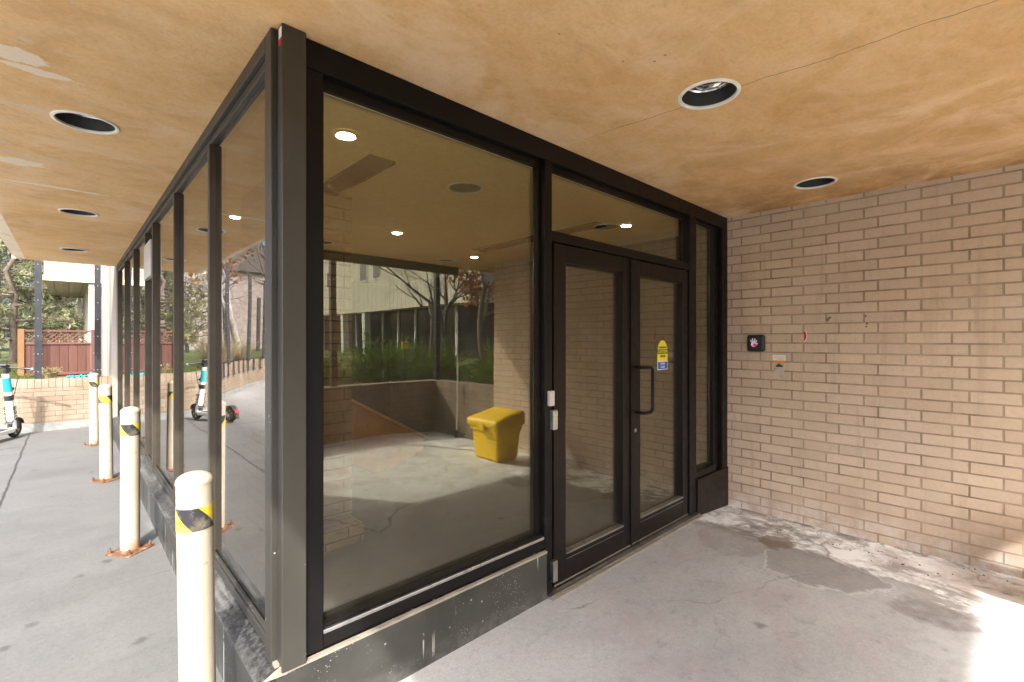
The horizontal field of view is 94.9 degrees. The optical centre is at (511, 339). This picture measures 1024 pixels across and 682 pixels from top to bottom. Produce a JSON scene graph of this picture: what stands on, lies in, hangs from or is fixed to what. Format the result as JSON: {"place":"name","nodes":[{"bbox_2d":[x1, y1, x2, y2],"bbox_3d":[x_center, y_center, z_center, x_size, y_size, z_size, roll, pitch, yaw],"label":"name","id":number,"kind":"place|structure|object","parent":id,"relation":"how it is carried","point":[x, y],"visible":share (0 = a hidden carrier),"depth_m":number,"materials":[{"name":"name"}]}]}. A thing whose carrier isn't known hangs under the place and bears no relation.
{"place":"outdoors","nodes":[
{"label":"outdoors","id":0,"kind":"place"},
{"bbox_2d":[0,366,44,378],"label":"grass","id":1,"kind":"structure","parent":0,"point":[24,376],"depth_m":9.58,"materials":[{"name":"green plant"}]},
{"bbox_2d":[1,248,82,341],"label":"sky","id":2,"kind":"structure","parent":0,"point":[4,300],"materials":[{"name":"white"}]},
{"bbox_2d":[0,346,101,378],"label":"raised lawn","id":3,"kind":"structure","parent":0,"point":[4,352],"depth_m":19.72,"materials":[{"name":"green plant"}]},
{"bbox_2d":[0,278,27,304],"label":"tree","id":4,"kind":"object","parent":3,"relation":"on","point":[9,291],"visible":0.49,"depth_m":16.33,"materials":[{"name":"green plant"}]},
{"bbox_2d":[0,258,81,343],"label":"evergreen tree","id":5,"kind":"object","parent":3,"relation":"on","point":[20,323],"visible":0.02,"depth_m":24.73,"materials":[{"name":"green plant"}]},
{"bbox_2d":[0,240,81,358],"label":"evergreen tree","id":6,"kind":"object","parent":3,"relation":"on","point":[19,272],"visible":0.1,"depth_m":19.96,"materials":[{"name":"green plant"}]},
{"bbox_2d":[2,277,82,342],"bbox_3d":[-21.104,-2.502,22.352,4.625,6.669,4.406,0,0,-12],"label":"evergreen tree","id":7,"kind":"object","parent":3,"relation":"on","point":[66,311],"visible":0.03,"depth_m":22.38,"materials":[{"name":"green plant"}]},
{"bbox_2d":[0,237,84,362],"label":"evergreen tree","id":8,"kind":"object","parent":3,"relation":"on","point":[28,292],"visible":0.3,"depth_m":15.80,"materials":[{"name":"green plant"}]},
{"bbox_2d":[42,367,62,377],"bbox_3d":[-8.828,0.652,8.990,0.357,0.283,0.384,0,0,-43],"label":"dry shrub","id":9,"kind":"object","parent":3,"relation":"on","point":[50,373],"visible":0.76,"depth_m":8.95,"materials":[{"name":"plant"}]},
{"bbox_2d":[17,329,93,376],"bbox_3d":[-9.732,0.305,10.066,1.180,1.050,0.100,0,0,-43],"label":"timber fence","id":10,"kind":"object","parent":3,"relation":"on","point":[78,358],"visible":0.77,"depth_m":10.09,"materials":[{"name":"brown wood"}]},
{"bbox_2d":[43,261,101,367],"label":"apartment building","id":11,"kind":"structure","parent":0,"point":[78,278],"depth_m":12.69,"materials":[{"name":"white paint"}]},
{"bbox_2d":[226,417,674,617],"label":"interior floor","id":12,"kind":"structure","parent":0,"point":[442,499],"depth_m":4.23,"materials":[{"name":"grey concrete"}]},
{"bbox_2d":[232,180,363,571],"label":"brick pillar","id":13,"kind":"structure","parent":12,"relation":"on","point":[343,527],"depth_m":3.45,"materials":[{"name":"beige brick"}]},
{"bbox_2d":[226,337,426,471],"bbox_3d":[-1.939,0.717,5.106,2.288,1.603,0.150,0,0,-43],"label":"stair guard","id":14,"kind":"object","parent":12,"relation":"on","point":[380,442],"visible":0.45,"depth_m":5.34,"materials":[{"name":"brown wood"}]},
{"bbox_2d":[226,232,705,483],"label":"interior wall","id":15,"kind":"structure","parent":12,"relation":"on","point":[454,352],"depth_m":6.85,"materials":[{"name":"beige"}]},
{"bbox_2d":[225,93,705,284],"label":"interior ceiling","id":16,"kind":"structure","parent":0,"point":[446,205],"depth_m":3.76,"materials":[{"name":"beige paint"}]},
{"bbox_2d":[226,214,240,218],"bbox_3d":[-2.447,-1.081,4.153,0.144,0.017,0.144,0,0,-43],"label":"ceiling lamp","id":17,"kind":"object","parent":16,"relation":"attached to","point":[233,216],"visible":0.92,"depth_m":4.12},
{"bbox_2d":[331,128,359,140],"bbox_3d":[-0.883,-1.081,2.494,0.144,0.017,0.144,0,0,-43],"label":"ceiling lamp","id":18,"kind":"object","parent":16,"relation":"attached to","point":[345,134],"visible":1,"depth_m":2.47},
{"bbox_2d":[324,154,395,194],"bbox_3d":[-1.262,-1.081,3.333,0.170,0.018,1.420,0,0,-43],"label":"air diffuser","id":19,"kind":"object","parent":16,"relation":"attached to","point":[360,171],"visible":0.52,"depth_m":3.04,"materials":[{"name":"brown metal"}]},
{"bbox_2d":[390,231,404,234],"bbox_3d":[-1.163,-1.081,4.773,0.144,0.017,0.144,0,0,-43],"label":"ceiling lamp","id":20,"kind":"object","parent":16,"relation":"attached to","point":[397,232],"visible":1,"depth_m":4.74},
{"bbox_2d":[472,222,606,251],"bbox_3d":[0.207,-1.081,5.056,0.170,0.018,1.830,0,0,-43],"label":"air diffuser","id":21,"kind":"object","parent":16,"relation":"attached to","point":[576,229],"visible":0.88,"depth_m":5.01,"materials":[{"name":"metal"}]},
{"bbox_2d":[619,223,633,226],"bbox_3d":[1.084,-1.081,4.461,0.144,0.017,0.144,0,0,-43],"label":"ceiling lamp","id":22,"kind":"object","parent":16,"relation":"attached to","point":[626,225],"visible":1,"depth_m":4.43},
{"bbox_2d":[0,427,1023,681],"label":"pavement","id":23,"kind":"structure","parent":0,"point":[728,593],"depth_m":2.67,"materials":[{"name":"concrete"}]},
{"bbox_2d":[0,364,32,436],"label":"electric scooter","id":24,"kind":"object","parent":23,"relation":"on","point":[13,423],"visible":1,"depth_m":7.24,"materials":[{"name":"white metal"}]},
{"bbox_2d":[0,376,110,432],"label":"brick wall","id":25,"kind":"structure","parent":23,"relation":"on","point":[46,404],"depth_m":7.93,"materials":[{"name":"beige brick"}]},
{"bbox_2d":[0,260,108,378],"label":"fence","id":26,"kind":"object","parent":25,"relation":"on","point":[38,318],"visible":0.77,"depth_m":8.09,"materials":[{"name":"black metal"}]},
{"bbox_2d":[67,372,91,377],"bbox_3d":[-7.580,0.624,8.309,0.429,0.111,0.175,0,0,-43],"label":"tarp","id":27,"kind":"object","parent":25,"relation":"on","point":[76,376],"visible":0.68,"depth_m":8.24,"materials":[{"name":"teal plastic"}]},
{"bbox_2d":[82,373,99,446],"bbox_3d":[-6.074,1.008,6.835,0.200,1.047,0.200,0,0,22],"label":"bollard","id":28,"kind":"object","parent":23,"relation":"on","point":[94,382],"visible":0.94,"depth_m":6.79,"materials":[{"name":"metal"}]},
{"bbox_2d":[90,384,119,482],"bbox_3d":[-4.425,1.008,5.123,0.200,1.047,0.200,-1,0,17],"label":"bollard","id":29,"kind":"object","parent":23,"relation":"on","point":[105,399],"visible":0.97,"depth_m":5.08,"materials":[{"name":"metal"}]},
{"bbox_2d":[102,265,117,417],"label":"panel wall","id":30,"kind":"structure","parent":23,"relation":"on","point":[113,322],"depth_m":8.45,"materials":[{"name":"white paint"}]},
{"bbox_2d":[105,406,153,557],"bbox_3d":[-2.766,1.008,3.405,0.200,1.047,0.200,0,0,9],"label":"bollard","id":31,"kind":"object","parent":23,"relation":"on","point":[131,545],"visible":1,"depth_m":3.36,"materials":[{"name":"metal"}]},
{"bbox_2d":[174,470,215,681],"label":"bollard","id":32,"kind":"object","parent":23,"relation":"on","point":[194,514],"visible":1,"depth_m":1.69,"materials":[{"name":"white metal"}]},
{"bbox_2d":[113,23,305,681],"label":"storefront","id":33,"kind":"object","parent":23,"relation":"on","point":[171,267],"visible":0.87,"depth_m":2.43,"materials":[{"name":"brown metal"}]},
{"bbox_2d":[277,38,727,681],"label":"storefront","id":34,"kind":"object","parent":23,"relation":"on","point":[403,632],"visible":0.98,"depth_m":2.80,"materials":[{"name":"brown metal"}]},
{"bbox_2d":[550,243,631,586],"bbox_3d":[0.538,0.458,3.142,0.903,2.100,0.117,0,0,-43],"label":"door","id":35,"kind":"structure","parent":34,"relation":"in","point":[567,562],"depth_m":3.13,"materials":[{"name":"brown metal"}]},
{"bbox_2d":[632,259,687,544],"bbox_3d":[1.200,0.458,3.739,0.882,2.100,0.160,0,0,-43],"label":"door","id":36,"kind":"structure","parent":34,"relation":"in","point":[645,523],"depth_m":3.81,"materials":[{"name":"brown metal"}]},
{"bbox_2d":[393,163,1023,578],"bbox_3d":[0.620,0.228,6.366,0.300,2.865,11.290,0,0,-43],"label":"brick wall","id":37,"kind":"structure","parent":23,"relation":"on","point":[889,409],"depth_m":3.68,"materials":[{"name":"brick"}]},
{"bbox_2d":[0,0,1023,266],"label":"canopy","id":38,"kind":"object","parent":37,"relation":"on","point":[858,96],"visible":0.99,"depth_m":2.18,"materials":[{"name":"beige paint"}]},
{"bbox_2d":[59,248,88,251],"bbox_3d":[-5.766,-1.270,6.191,0.284,0.186,0.284,0,0,-43],"label":"canopy downlight","id":39,"kind":"object","parent":38,"relation":"attached to","point":[74,249],"visible":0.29,"depth_m":6.25,"materials":[{"name":"black metal"}]},
{"bbox_2d":[58,208,98,216],"bbox_3d":[-4.033,-1.270,4.375,0.284,0.186,0.284,0,0,-43],"label":"canopy downlight","id":40,"kind":"object","parent":38,"relation":"attached to","point":[78,212],"visible":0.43,"depth_m":4.44,"materials":[{"name":"black metal"}]},
{"bbox_2d":[50,110,119,134],"bbox_3d":[-2.324,-1.270,2.564,0.284,0.186,0.284,0,0,-43],"label":"canopy downlight","id":41,"kind":"object","parent":38,"relation":"attached to","point":[94,124],"visible":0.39,"depth_m":2.63,"materials":[{"name":"black metal"}]},
{"bbox_2d":[678,78,740,109],"bbox_3d":[0.950,-1.270,2.272,0.284,0.186,0.284,0,0,-43],"label":"canopy downlight","id":42,"kind":"object","parent":38,"relation":"attached to","point":[691,99],"visible":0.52,"depth_m":2.36,"materials":[{"name":"black metal"}]},
{"bbox_2d":[793,176,837,188],"bbox_3d":[2.289,-1.270,3.548,0.284,0.186,0.284,0,0,-43],"label":"canopy downlight","id":43,"kind":"object","parent":38,"relation":"attached to","point":[816,182],"visible":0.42,"depth_m":3.62,"materials":[{"name":"black metal"}]},
{"bbox_2d":[747,335,764,351],"bbox_3d":[2.268,0.033,4.368,0.048,0.154,0.156,0,0,-43],"label":"door switch","id":44,"kind":"object","parent":37,"relation":"attached to","point":[756,343],"depth_m":4.35,"materials":[{"name":"black plastic"}]},
{"bbox_2d":[773,355,785,379],"bbox_3d":[2.413,0.249,4.246,0.003,0.222,0.108,0,0,-43],"label":"notice","id":45,"kind":"object","parent":37,"relation":"attached to","point":[779,370],"visible":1,"depth_m":4.24,"materials":[{"name":"beige paper"}]},
{"bbox_2d":[738,513,1007,581],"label":"litter","id":46,"kind":"object","parent":23,"relation":"on","point":[895,557],"visible":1,"depth_m":3.28,"materials":[{"name":"brown plant"}]},
{"label":"ground","id":47,"kind":"structure","parent":0,"visible":0},
{"bbox_2d":[0,264,82,345],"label":"treeline","id":48,"kind":"object","parent":47,"relation":"on","point":[5,342],"visible":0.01,"depth_m":69.18,"materials":[{"name":"green plant"}]}
]}

